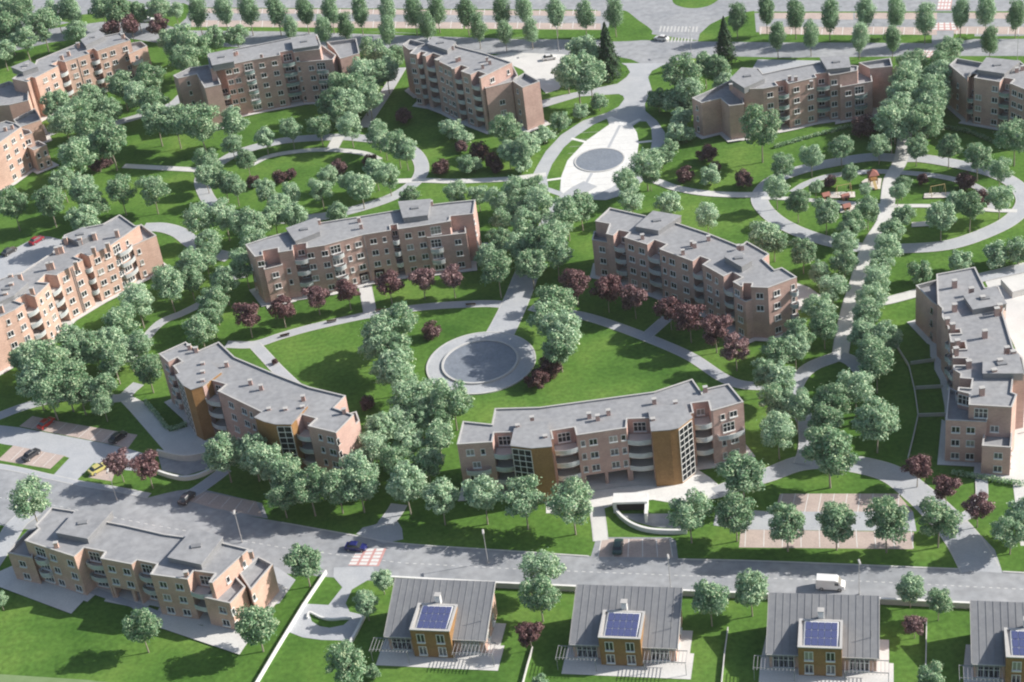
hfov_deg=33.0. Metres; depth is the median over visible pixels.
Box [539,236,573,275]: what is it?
leafy tree
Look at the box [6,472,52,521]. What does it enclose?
leafy tree
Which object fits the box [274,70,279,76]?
window
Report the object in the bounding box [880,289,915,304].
path
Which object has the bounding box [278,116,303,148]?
leafy tree
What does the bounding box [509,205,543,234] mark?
leafy tree
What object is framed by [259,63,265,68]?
window
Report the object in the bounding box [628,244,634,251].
window
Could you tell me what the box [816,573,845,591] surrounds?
van
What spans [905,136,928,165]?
leafy tree
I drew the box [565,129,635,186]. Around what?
paving joint
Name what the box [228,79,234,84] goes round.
window
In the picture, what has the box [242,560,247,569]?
window
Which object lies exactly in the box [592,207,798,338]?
apartment building
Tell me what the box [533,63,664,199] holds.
plaza
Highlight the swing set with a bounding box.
[929,184,945,196]
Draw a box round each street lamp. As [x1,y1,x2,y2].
[233,510,242,542]
[482,529,488,562]
[666,554,670,586]
[858,559,860,594]
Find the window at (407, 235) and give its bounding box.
[405,233,412,239]
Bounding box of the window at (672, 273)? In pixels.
[670,270,675,277]
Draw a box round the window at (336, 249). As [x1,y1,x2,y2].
[330,244,341,254]
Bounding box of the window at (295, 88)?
[289,86,298,91]
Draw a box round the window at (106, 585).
[98,582,109,587]
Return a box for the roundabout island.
[672,0,716,7]
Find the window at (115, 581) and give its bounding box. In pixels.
[111,578,120,585]
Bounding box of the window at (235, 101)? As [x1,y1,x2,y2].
[232,99,238,104]
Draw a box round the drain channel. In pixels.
[607,125,620,147]
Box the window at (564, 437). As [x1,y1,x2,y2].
[557,432,570,443]
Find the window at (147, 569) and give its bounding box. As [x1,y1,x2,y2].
[141,564,152,574]
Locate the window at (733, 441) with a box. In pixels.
[731,437,739,444]
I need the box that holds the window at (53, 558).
[49,554,57,562]
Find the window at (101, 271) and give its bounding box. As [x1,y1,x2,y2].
[97,268,104,275]
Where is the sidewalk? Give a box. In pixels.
[390,575,969,608]
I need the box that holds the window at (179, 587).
[175,583,184,591]
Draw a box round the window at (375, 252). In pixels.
[372,249,379,256]
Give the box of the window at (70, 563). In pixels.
[66,559,74,567]
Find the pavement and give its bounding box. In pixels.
[0,464,149,497]
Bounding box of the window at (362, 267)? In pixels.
[359,263,366,270]
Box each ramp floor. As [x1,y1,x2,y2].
[158,456,211,475]
[622,514,681,527]
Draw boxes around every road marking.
[349,548,383,564]
[351,549,381,564]
[657,37,692,41]
[659,26,697,31]
[933,23,955,29]
[934,23,955,29]
[937,0,950,8]
[938,0,950,8]
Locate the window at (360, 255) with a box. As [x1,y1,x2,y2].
[357,252,364,259]
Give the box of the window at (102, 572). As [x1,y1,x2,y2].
[94,570,105,575]
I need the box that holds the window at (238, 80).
[235,78,241,83]
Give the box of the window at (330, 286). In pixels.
[328,284,334,290]
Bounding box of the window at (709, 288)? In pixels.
[707,284,712,292]
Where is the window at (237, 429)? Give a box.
[234,425,240,433]
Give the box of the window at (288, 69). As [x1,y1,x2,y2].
[285,66,294,71]
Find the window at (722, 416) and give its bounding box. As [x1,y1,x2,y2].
[720,413,725,421]
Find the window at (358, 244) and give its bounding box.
[355,241,362,248]
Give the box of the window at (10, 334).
[7,330,15,337]
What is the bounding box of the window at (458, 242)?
[454,239,461,245]
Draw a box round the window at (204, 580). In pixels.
[199,575,210,586]
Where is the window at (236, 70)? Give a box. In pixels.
[233,68,239,73]
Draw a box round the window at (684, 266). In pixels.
[681,263,687,270]
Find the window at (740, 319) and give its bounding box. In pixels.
[737,315,743,323]
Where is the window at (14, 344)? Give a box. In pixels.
[11,341,18,349]
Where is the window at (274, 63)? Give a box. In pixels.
[271,60,277,66]
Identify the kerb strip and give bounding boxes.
[281,522,588,556]
[677,558,956,568]
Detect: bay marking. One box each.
[11,420,913,556]
[195,20,595,28]
[207,8,595,14]
[760,27,914,34]
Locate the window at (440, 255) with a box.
[433,252,443,259]
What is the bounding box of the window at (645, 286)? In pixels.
[642,282,647,289]
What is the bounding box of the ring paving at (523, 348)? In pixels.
[428,333,533,392]
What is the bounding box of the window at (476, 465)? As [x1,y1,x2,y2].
[472,461,481,468]
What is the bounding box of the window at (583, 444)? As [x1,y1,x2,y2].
[580,440,585,447]
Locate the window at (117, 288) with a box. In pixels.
[114,285,120,292]
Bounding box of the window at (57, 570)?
[54,566,61,574]
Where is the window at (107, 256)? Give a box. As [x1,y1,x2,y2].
[104,252,111,259]
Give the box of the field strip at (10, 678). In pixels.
[0,674,101,681]
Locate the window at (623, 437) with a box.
[621,434,626,441]
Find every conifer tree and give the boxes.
[595,21,626,82]
[713,16,739,64]
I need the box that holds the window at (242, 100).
[240,97,245,102]
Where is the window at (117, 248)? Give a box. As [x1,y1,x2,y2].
[112,243,121,254]
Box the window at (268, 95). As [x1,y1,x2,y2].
[265,92,271,97]
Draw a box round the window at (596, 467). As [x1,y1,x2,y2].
[592,464,600,471]
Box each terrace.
[0,566,85,612]
[90,588,160,618]
[157,615,247,653]
[273,566,294,603]
[376,623,505,670]
[561,630,693,678]
[759,638,893,681]
[963,644,1004,681]
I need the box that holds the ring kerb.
[426,331,535,394]
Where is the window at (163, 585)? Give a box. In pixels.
[159,581,168,588]
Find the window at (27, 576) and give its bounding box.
[23,573,31,580]
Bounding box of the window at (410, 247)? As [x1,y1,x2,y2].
[407,244,413,250]
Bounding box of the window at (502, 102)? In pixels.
[499,99,505,105]
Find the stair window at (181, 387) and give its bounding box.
[177,378,196,434]
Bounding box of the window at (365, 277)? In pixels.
[361,274,368,281]
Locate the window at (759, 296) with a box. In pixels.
[756,293,763,299]
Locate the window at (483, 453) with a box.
[480,449,485,455]
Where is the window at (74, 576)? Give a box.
[71,572,78,580]
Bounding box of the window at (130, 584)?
[126,581,135,588]
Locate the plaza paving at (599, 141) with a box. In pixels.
[560,116,640,196]
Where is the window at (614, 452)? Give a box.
[610,448,618,455]
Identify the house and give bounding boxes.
[383,578,497,657]
[569,584,682,665]
[766,592,879,676]
[970,600,1023,681]
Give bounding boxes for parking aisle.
[0,425,143,479]
[714,510,915,530]
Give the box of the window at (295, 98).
[291,95,300,100]
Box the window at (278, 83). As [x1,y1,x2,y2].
[276,80,281,85]
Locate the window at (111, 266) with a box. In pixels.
[107,263,114,270]
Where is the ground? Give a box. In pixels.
[0,22,1023,681]
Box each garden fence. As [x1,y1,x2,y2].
[522,646,532,681]
[721,627,727,681]
[896,345,918,458]
[925,619,926,674]
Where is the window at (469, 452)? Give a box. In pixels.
[466,449,474,456]
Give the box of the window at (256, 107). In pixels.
[253,103,262,110]
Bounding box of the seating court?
[290,567,373,640]
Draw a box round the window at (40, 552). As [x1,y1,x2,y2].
[34,546,46,558]
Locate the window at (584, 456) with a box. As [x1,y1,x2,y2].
[582,453,587,460]
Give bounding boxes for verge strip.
[206,7,596,10]
[754,11,1008,12]
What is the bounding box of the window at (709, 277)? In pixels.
[706,272,711,280]
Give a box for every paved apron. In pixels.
[0,282,135,374]
[1,170,32,189]
[31,161,58,173]
[42,87,106,120]
[43,124,51,142]
[71,587,208,624]
[136,262,165,283]
[165,399,316,477]
[203,618,239,635]
[242,100,302,116]
[250,242,487,305]
[256,584,287,620]
[266,298,296,308]
[302,100,317,104]
[405,88,416,97]
[413,102,486,133]
[435,261,476,274]
[458,445,755,500]
[514,120,550,131]
[590,263,621,283]
[619,278,806,340]
[692,132,749,141]
[728,329,761,342]
[778,117,835,132]
[835,110,877,123]
[907,320,936,347]
[930,345,1023,456]
[937,420,974,466]
[947,100,972,123]
[959,119,1018,135]
[974,446,1017,479]
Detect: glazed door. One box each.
[391,638,412,650]
[461,641,480,653]
[576,646,597,658]
[650,649,669,661]
[773,656,793,668]
[850,658,869,671]
[977,665,999,678]
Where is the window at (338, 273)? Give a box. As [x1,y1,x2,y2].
[334,269,345,277]
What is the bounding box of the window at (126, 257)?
[121,253,130,262]
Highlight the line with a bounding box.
[0,497,1014,588]
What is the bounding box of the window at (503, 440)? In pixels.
[498,436,510,445]
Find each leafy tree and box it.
[0,0,13,16]
[0,10,23,54]
[0,39,16,70]
[0,185,28,230]
[0,590,8,609]
[6,347,21,370]
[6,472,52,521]
[8,0,34,24]
[8,24,40,60]
[13,361,44,410]
[14,339,48,369]
[20,6,61,51]
[25,339,69,377]
[26,370,66,420]
[29,184,65,227]
[38,89,70,115]
[41,357,86,411]
[44,0,65,33]
[46,105,78,139]
[48,166,74,202]
[52,322,87,347]
[54,134,98,176]
[55,334,85,367]
[61,373,93,414]
[62,20,86,41]
[64,93,97,120]
[64,203,101,231]
[66,172,99,204]
[73,108,106,141]
[74,82,107,105]
[74,329,108,372]
[79,189,111,218]
[81,132,106,171]
[83,372,118,402]
[87,0,106,22]
[89,393,113,421]
[91,117,127,170]
[92,325,128,347]
[95,95,122,121]
[96,339,128,383]
[101,0,130,34]
[101,299,139,334]
[102,69,136,110]
[104,173,137,215]
[112,336,142,369]
[116,280,154,327]
[120,329,154,357]
[121,80,145,115]
[121,607,162,652]
[125,1,147,31]
[129,353,162,392]
[133,62,166,89]
[133,175,171,213]
[135,85,170,110]
[136,101,167,145]
[145,0,169,18]
[150,264,185,311]
[156,28,172,47]
[157,102,184,148]
[162,23,200,57]
[166,1,183,24]
[168,42,200,70]
[174,100,220,151]
[174,246,210,271]
[176,31,210,64]
[177,265,204,300]
[181,313,218,347]
[182,200,213,239]
[191,147,217,165]
[192,227,222,266]
[194,164,213,192]
[195,284,229,325]
[195,298,223,337]
[196,242,219,275]
[201,431,240,482]
[202,24,226,50]
[207,156,224,170]
[207,197,235,240]
[209,264,239,304]
[210,169,233,202]
[217,105,249,134]
[219,134,242,160]
[222,173,246,205]
[224,23,249,47]
[226,205,254,236]
[227,246,253,287]
[234,603,279,651]
[235,148,256,173]
[235,432,267,481]
[237,224,265,249]
[238,209,271,239]
[242,441,287,486]
[251,177,276,202]
[253,125,274,154]
[261,198,286,233]
[264,480,296,517]
[265,452,306,487]
[267,192,291,224]
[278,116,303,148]
[278,201,308,225]
[280,182,300,201]
[280,543,322,586]
[283,462,330,515]
[305,113,331,145]
[306,178,332,208]
[314,84,345,120]
[316,164,337,189]
[318,467,354,513]
[324,638,368,681]
[325,201,347,219]
[326,71,363,90]
[326,96,354,133]
[333,88,366,113]
[333,110,362,147]
[337,170,353,197]
[338,449,379,500]
[340,466,379,512]
[345,172,375,208]
[346,55,379,84]
[349,75,379,115]
[352,589,379,620]
[355,83,385,120]
[357,331,384,360]
[357,430,387,466]
[358,36,384,59]
[358,311,400,344]
[362,157,385,190]
[363,411,396,441]
[364,118,388,152]
[368,60,390,91]
[368,346,415,385]
[370,569,392,594]
[371,44,397,62]
[371,129,393,160]
[372,163,399,195]
[375,55,399,93]
[375,331,415,362]
[378,443,410,474]
[379,300,418,334]
[380,129,409,168]
[384,360,419,388]
[385,460,427,514]
[386,377,432,410]
[387,43,404,64]
[387,404,412,441]
[390,420,425,458]
[393,136,416,170]
[399,185,421,200]
[405,403,433,440]
[408,445,445,481]
[418,376,448,404]
[420,475,460,524]
[422,397,453,426]
[422,417,455,463]
[429,378,474,430]
[442,178,467,201]
[458,473,503,524]
[465,184,487,211]
[473,242,499,266]
[479,249,513,297]
[482,185,510,210]
[484,226,510,252]
[487,111,521,142]
[488,206,513,228]
[496,139,513,168]
[501,474,545,529]
[502,230,532,259]
[503,175,526,197]
[505,195,529,226]
[509,136,535,170]
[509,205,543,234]
[514,248,548,289]
[516,547,566,584]
[517,572,561,621]
[520,174,548,199]
[520,185,552,223]
[522,224,560,258]
[526,299,567,335]
[534,283,578,312]
[537,217,569,265]
[539,210,574,235]
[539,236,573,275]
[539,309,582,345]
[540,326,577,371]
[541,473,594,534]
[550,54,571,93]
[551,194,583,240]
[554,52,597,103]
[564,34,600,61]
[571,188,597,230]
[572,55,608,96]
[611,166,639,193]
[618,185,644,211]
[627,147,665,190]
[642,173,660,190]
[660,52,702,88]
[665,486,713,542]
[673,76,703,104]
[690,578,730,626]
[694,201,718,232]
[695,50,719,88]
[704,54,731,80]
[712,70,731,87]
[712,449,768,497]
[713,488,757,541]
[734,567,768,616]
[739,103,783,162]
[747,220,781,251]
[750,356,776,387]
[756,381,791,414]
[756,410,797,459]
[759,336,794,363]
[762,174,790,209]
[762,231,789,261]
[763,360,796,391]
[765,501,805,551]
[770,151,796,183]
[776,385,813,432]
[781,317,816,343]
[785,188,810,222]
[785,332,810,369]
[787,237,817,273]
[797,143,824,176]
[798,423,860,487]
[800,292,837,318]
[807,179,823,192]
[807,258,831,288]
[807,309,838,348]
[807,400,843,429]
[811,197,839,234]
[811,380,852,414]
[815,500,859,550]
[816,273,851,303]
[827,133,854,166]
[829,246,859,276]
[830,229,858,253]
[835,217,861,237]
[836,368,877,416]
[841,162,858,181]
[841,207,867,239]
[846,317,879,344]
[851,295,884,324]
[851,395,900,452]
[853,332,883,363]
[854,193,880,230]
[854,281,889,306]
[856,338,895,393]
[859,182,871,198]
[862,263,891,291]
[863,494,912,552]
[866,133,891,164]
[867,247,896,273]
[870,105,910,153]
[873,319,903,348]
[874,231,903,257]
[877,217,906,240]
[880,91,915,112]
[880,98,911,143]
[885,78,920,100]
[888,67,923,91]
[888,183,908,205]
[890,175,913,199]
[890,204,916,225]
[892,58,924,85]
[895,47,929,72]
[895,571,926,607]
[905,109,940,138]
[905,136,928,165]
[909,102,945,132]
[915,89,947,136]
[915,495,964,547]
[916,77,951,107]
[918,71,952,96]
[922,57,951,86]
[922,200,957,240]
[925,587,954,620]
[927,50,957,69]
[930,40,962,61]
[935,133,962,168]
[941,35,963,51]
[944,189,963,222]
[956,190,986,232]
[962,142,993,180]
[984,184,1015,218]
[986,155,1014,185]
[989,509,1023,553]
[992,116,1023,165]
[1003,496,1023,524]
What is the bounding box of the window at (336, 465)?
[332,461,339,468]
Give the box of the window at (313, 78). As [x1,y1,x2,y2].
[310,75,316,80]
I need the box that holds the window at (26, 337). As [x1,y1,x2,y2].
[24,334,31,341]
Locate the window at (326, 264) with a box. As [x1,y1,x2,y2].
[323,261,331,268]
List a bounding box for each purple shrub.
[88,159,105,171]
[101,155,112,166]
[245,174,259,187]
[271,169,287,183]
[271,358,278,364]
[284,168,296,178]
[330,158,347,175]
[359,395,374,410]
[362,153,376,167]
[395,106,413,122]
[419,319,441,339]
[430,158,449,173]
[454,139,467,151]
[468,140,489,159]
[485,152,500,167]
[489,160,503,173]
[523,368,550,389]
[538,356,563,378]
[674,165,695,182]
[695,143,718,161]
[709,160,721,170]
[735,167,753,186]
[823,174,836,187]
[851,113,875,136]
[916,172,928,184]
[954,171,976,190]
[976,188,990,204]
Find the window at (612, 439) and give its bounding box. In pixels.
[609,435,617,443]
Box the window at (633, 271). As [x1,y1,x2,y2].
[630,267,636,274]
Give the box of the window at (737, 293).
[734,289,739,297]
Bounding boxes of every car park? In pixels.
[0,236,60,278]
[493,53,564,92]
[753,59,819,72]
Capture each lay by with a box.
[148,489,267,517]
[591,537,677,559]
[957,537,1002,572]
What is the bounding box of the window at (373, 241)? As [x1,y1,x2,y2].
[370,238,377,244]
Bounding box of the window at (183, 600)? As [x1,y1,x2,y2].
[179,596,188,603]
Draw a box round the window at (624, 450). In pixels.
[622,447,627,454]
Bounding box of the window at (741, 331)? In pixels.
[739,328,743,336]
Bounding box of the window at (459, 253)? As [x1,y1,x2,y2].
[456,250,463,256]
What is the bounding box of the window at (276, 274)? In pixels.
[272,271,279,278]
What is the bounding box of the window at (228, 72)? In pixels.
[226,69,231,74]
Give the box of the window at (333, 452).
[329,448,337,456]
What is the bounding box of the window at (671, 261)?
[669,258,674,265]
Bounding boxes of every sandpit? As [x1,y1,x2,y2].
[830,192,854,197]
[840,205,854,211]
[862,178,881,188]
[912,221,929,226]
[924,192,949,197]
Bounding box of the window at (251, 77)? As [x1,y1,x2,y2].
[247,74,255,81]
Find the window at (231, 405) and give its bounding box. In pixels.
[228,401,234,409]
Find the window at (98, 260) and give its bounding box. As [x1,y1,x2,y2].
[94,257,101,264]
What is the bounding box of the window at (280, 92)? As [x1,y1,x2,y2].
[278,90,283,95]
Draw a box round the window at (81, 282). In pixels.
[78,279,84,286]
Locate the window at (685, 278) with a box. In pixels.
[682,275,688,282]
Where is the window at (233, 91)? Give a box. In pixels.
[230,89,236,94]
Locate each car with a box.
[1,246,16,255]
[21,448,40,461]
[28,235,44,244]
[37,416,54,429]
[87,462,107,475]
[108,430,127,443]
[142,16,154,22]
[177,490,195,505]
[344,541,367,552]
[542,54,556,60]
[612,538,623,554]
[654,34,668,41]
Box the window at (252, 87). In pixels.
[249,84,257,90]
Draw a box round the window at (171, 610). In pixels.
[166,606,175,614]
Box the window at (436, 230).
[430,226,441,235]
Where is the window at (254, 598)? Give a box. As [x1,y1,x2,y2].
[252,593,257,602]
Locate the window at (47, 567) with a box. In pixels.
[41,564,51,571]
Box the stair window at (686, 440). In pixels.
[679,420,695,481]
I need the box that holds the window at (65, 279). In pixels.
[62,274,69,282]
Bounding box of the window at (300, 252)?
[297,249,305,255]
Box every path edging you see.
[0,382,142,418]
[0,464,150,497]
[0,514,40,564]
[132,164,195,171]
[133,274,244,361]
[156,222,229,261]
[186,469,230,496]
[194,134,428,223]
[225,300,498,347]
[249,342,299,382]
[255,148,380,164]
[359,285,375,314]
[360,68,405,126]
[378,503,406,525]
[404,172,545,182]
[486,181,597,334]
[530,310,761,389]
[590,506,607,540]
[641,319,671,337]
[654,179,722,196]
[711,455,999,572]
[751,153,1023,253]
[761,196,1016,212]
[790,169,987,207]
[793,352,838,464]
[832,133,911,352]
[835,352,856,372]
[859,289,914,304]
[958,479,987,523]
[978,263,1023,281]
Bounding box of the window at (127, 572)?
[122,568,131,576]
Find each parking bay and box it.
[0,446,65,468]
[20,416,136,447]
[88,469,113,480]
[190,492,262,516]
[191,20,325,26]
[202,8,321,13]
[331,21,462,28]
[338,9,457,14]
[465,22,600,29]
[475,10,600,15]
[599,539,672,557]
[739,530,913,548]
[759,26,852,34]
[773,13,852,19]
[778,494,912,511]
[855,13,936,19]
[855,27,936,34]
[954,27,1023,33]
[968,13,1023,18]
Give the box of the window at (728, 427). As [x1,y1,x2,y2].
[723,421,735,433]
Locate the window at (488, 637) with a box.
[487,629,490,643]
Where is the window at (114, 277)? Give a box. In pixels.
[110,274,117,281]
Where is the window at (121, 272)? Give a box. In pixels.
[119,269,125,276]
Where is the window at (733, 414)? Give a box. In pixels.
[729,410,737,418]
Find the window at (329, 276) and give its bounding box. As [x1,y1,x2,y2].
[326,273,333,279]
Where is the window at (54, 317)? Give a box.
[52,313,57,321]
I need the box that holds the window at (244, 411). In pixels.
[241,407,247,415]
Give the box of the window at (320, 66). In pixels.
[316,62,325,70]
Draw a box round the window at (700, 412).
[696,408,704,415]
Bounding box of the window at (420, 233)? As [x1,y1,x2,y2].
[418,231,425,237]
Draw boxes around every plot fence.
[910,358,934,364]
[916,384,942,389]
[919,412,944,416]
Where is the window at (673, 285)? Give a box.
[671,282,676,289]
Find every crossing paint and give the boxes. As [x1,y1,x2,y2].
[349,548,385,565]
[933,23,957,29]
[937,0,951,9]
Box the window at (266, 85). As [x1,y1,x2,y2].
[263,82,269,87]
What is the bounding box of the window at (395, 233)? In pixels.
[392,230,397,236]
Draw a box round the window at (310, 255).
[307,252,314,259]
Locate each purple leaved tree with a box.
[99,20,120,34]
[100,447,131,481]
[119,14,140,41]
[128,449,160,488]
[145,13,169,37]
[232,302,260,337]
[267,294,296,327]
[300,283,330,314]
[333,277,360,309]
[374,268,404,303]
[406,267,437,298]
[438,261,464,297]
[515,621,544,648]
[557,268,590,305]
[588,273,621,312]
[617,283,648,318]
[652,296,682,329]
[671,303,707,342]
[699,313,733,352]
[718,331,749,370]
[899,453,932,486]
[900,614,926,638]
[932,474,962,503]
[960,490,995,527]
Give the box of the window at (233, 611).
[231,607,235,616]
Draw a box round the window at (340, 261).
[332,258,343,266]
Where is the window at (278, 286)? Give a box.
[275,283,282,289]
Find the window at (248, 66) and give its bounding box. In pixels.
[244,62,253,71]
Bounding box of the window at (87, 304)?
[84,300,91,308]
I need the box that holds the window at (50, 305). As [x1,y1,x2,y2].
[48,302,54,310]
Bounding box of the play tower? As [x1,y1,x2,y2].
[867,169,878,189]
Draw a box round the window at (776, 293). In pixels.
[774,289,780,297]
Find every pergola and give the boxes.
[369,637,410,662]
[452,641,495,666]
[555,645,597,671]
[643,648,687,674]
[753,655,794,681]
[845,659,888,681]
[959,665,1002,681]
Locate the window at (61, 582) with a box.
[58,579,66,587]
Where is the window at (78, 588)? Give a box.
[75,584,83,592]
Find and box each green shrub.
[364,663,380,678]
[438,118,465,139]
[456,153,480,173]
[457,130,473,142]
[468,158,482,170]
[503,130,529,141]
[509,156,532,171]
[516,132,542,152]
[530,125,558,143]
[531,672,547,681]
[547,111,571,130]
[572,103,589,117]
[589,92,608,110]
[646,87,668,111]
[653,190,682,213]
[655,146,676,167]
[659,87,687,112]
[661,138,679,154]
[664,120,688,140]
[669,107,692,125]
[677,102,692,111]
[680,125,695,141]
[699,163,720,184]
[907,260,932,284]
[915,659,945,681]
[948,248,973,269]
[981,239,1008,268]
[1003,235,1023,263]
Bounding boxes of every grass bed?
[310,614,349,627]
[547,119,608,190]
[633,121,651,152]
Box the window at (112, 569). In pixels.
[107,565,116,573]
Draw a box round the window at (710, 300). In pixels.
[707,296,712,304]
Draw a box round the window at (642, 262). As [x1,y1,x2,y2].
[639,259,645,266]
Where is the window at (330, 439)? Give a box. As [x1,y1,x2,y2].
[327,436,334,443]
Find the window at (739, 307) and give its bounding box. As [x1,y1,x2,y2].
[737,303,742,311]
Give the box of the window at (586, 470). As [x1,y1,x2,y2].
[583,466,588,472]
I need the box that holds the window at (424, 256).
[422,253,428,259]
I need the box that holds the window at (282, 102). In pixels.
[280,100,285,105]
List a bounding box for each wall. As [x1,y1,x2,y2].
[156,449,208,461]
[157,468,214,480]
[255,570,326,681]
[306,611,351,620]
[349,615,365,646]
[612,503,686,534]
[1001,279,1023,297]
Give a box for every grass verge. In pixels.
[0,443,7,451]
[0,456,68,473]
[60,3,188,26]
[80,463,210,496]
[177,27,379,31]
[394,26,601,39]
[600,10,651,40]
[698,11,931,42]
[953,34,974,40]
[975,36,1023,38]
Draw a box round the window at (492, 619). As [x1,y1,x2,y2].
[491,614,495,627]
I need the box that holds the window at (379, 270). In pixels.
[375,269,383,274]
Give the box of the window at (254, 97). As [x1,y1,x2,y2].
[251,94,259,100]
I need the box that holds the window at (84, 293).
[81,290,87,297]
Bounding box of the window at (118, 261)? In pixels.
[116,258,122,266]
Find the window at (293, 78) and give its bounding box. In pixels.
[287,76,296,81]
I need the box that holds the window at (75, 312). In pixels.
[72,307,79,315]
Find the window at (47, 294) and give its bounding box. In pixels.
[45,290,50,299]
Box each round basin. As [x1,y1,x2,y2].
[441,339,518,384]
[574,148,624,171]
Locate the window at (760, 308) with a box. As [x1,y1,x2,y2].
[756,305,763,311]
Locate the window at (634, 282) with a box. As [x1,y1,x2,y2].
[631,279,637,286]
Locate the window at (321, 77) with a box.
[319,74,327,79]
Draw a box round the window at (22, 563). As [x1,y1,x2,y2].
[18,560,27,568]
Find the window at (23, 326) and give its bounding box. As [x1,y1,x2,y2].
[21,322,27,331]
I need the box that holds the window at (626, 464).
[623,460,628,466]
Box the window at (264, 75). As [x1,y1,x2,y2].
[261,73,267,78]
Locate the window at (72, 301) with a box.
[69,297,76,304]
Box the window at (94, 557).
[88,551,101,562]
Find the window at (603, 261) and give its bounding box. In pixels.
[600,258,606,264]
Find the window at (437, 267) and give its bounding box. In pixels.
[435,264,444,270]
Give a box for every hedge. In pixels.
[144,399,186,431]
[773,124,852,147]
[942,125,1006,149]
[951,469,1023,485]
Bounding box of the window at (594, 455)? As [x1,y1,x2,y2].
[590,451,599,458]
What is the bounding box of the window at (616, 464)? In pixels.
[612,461,620,468]
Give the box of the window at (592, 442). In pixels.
[589,438,597,446]
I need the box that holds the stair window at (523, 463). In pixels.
[512,448,535,489]
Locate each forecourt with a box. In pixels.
[121,396,215,453]
[546,470,718,512]
[797,283,819,309]
[985,262,1023,545]
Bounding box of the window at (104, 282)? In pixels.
[101,279,107,286]
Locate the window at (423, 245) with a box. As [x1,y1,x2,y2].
[420,242,427,248]
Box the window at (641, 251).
[638,247,644,254]
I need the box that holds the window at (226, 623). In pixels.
[222,619,230,627]
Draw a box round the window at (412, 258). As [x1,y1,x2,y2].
[409,255,415,261]
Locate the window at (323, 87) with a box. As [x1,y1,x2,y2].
[321,84,329,89]
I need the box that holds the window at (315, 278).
[312,275,319,281]
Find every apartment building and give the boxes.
[0,30,153,141]
[0,121,52,189]
[0,214,163,371]
[7,507,278,629]
[159,342,363,471]
[173,34,359,126]
[245,199,481,302]
[402,37,544,130]
[457,379,745,502]
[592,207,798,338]
[692,55,891,138]
[915,267,1023,474]
[949,57,1023,127]
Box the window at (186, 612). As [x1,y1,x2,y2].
[182,609,191,616]
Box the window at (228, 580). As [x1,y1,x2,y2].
[226,575,231,584]
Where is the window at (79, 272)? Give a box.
[74,267,81,275]
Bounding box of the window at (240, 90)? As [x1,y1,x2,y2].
[237,87,243,93]
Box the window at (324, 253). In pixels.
[321,250,328,256]
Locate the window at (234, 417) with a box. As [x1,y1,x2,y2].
[231,413,237,421]
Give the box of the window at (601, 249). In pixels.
[599,246,605,252]
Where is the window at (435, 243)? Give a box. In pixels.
[430,239,441,248]
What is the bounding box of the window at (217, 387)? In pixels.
[215,384,222,393]
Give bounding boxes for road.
[0,469,1023,601]
[6,22,1023,62]
[19,0,1023,39]
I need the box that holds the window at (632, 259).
[629,256,635,263]
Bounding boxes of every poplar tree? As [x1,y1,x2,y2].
[59,0,82,21]
[185,0,209,33]
[210,0,234,27]
[235,0,260,35]
[263,0,289,35]
[281,13,298,37]
[295,0,315,33]
[313,13,332,48]
[320,0,339,33]
[336,12,355,38]
[350,0,369,34]
[376,0,395,21]
[377,14,395,45]
[403,0,422,35]
[417,9,437,38]
[426,0,447,32]
[452,0,477,35]
[469,11,487,48]
[492,0,511,25]
[496,18,512,51]
[514,0,533,21]
[522,17,538,47]
[544,0,566,35]
[574,0,596,34]
[602,0,623,36]
[726,2,748,38]
[757,0,774,33]
[767,21,787,58]
[786,0,805,38]
[802,18,819,56]
[820,0,841,40]
[851,21,869,59]
[854,0,876,28]
[882,25,901,60]
[887,0,905,27]
[913,1,937,43]
[951,0,969,37]
[974,0,998,31]
[980,25,998,56]
[1005,0,1023,37]
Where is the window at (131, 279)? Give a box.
[127,275,135,283]
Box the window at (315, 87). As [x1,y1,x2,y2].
[312,85,318,90]
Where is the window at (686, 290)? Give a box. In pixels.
[683,287,689,294]
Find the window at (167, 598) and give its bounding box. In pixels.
[162,594,171,601]
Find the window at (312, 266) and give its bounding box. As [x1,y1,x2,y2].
[310,264,317,270]
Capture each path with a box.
[0,382,141,418]
[0,512,39,563]
[112,96,179,124]
[122,164,196,171]
[126,273,242,360]
[144,223,230,260]
[188,469,228,495]
[195,134,427,222]
[225,301,501,347]
[250,343,297,381]
[254,148,381,163]
[327,137,343,149]
[357,521,402,542]
[360,67,405,126]
[360,285,374,313]
[379,503,405,524]
[395,172,545,182]
[487,181,595,333]
[528,305,763,388]
[590,506,606,540]
[642,316,670,337]
[653,179,757,196]
[711,455,998,572]
[752,153,1023,252]
[761,197,1016,211]
[790,352,838,464]
[791,170,994,207]
[833,132,910,355]
[836,353,861,371]
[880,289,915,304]
[959,478,986,522]
[979,264,1023,280]
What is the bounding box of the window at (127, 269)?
[124,264,133,273]
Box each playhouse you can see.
[821,191,830,199]
[840,193,849,200]
[841,203,851,209]
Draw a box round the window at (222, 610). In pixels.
[218,606,227,614]
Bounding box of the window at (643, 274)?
[641,271,646,278]
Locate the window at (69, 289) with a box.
[66,286,72,293]
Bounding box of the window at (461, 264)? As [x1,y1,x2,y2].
[458,261,465,267]
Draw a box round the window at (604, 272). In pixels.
[601,269,607,275]
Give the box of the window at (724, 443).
[722,440,727,446]
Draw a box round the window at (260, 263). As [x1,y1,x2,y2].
[258,260,265,267]
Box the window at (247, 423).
[244,419,250,427]
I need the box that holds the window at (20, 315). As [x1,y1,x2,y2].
[17,311,24,319]
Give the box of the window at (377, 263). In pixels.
[374,261,381,267]
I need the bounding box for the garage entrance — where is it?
[613,492,648,521]
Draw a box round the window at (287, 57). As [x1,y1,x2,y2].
[283,53,292,61]
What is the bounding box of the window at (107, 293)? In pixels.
[104,289,111,297]
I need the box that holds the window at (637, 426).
[633,422,646,432]
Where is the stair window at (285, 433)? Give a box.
[277,426,300,468]
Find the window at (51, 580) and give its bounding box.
[45,576,55,583]

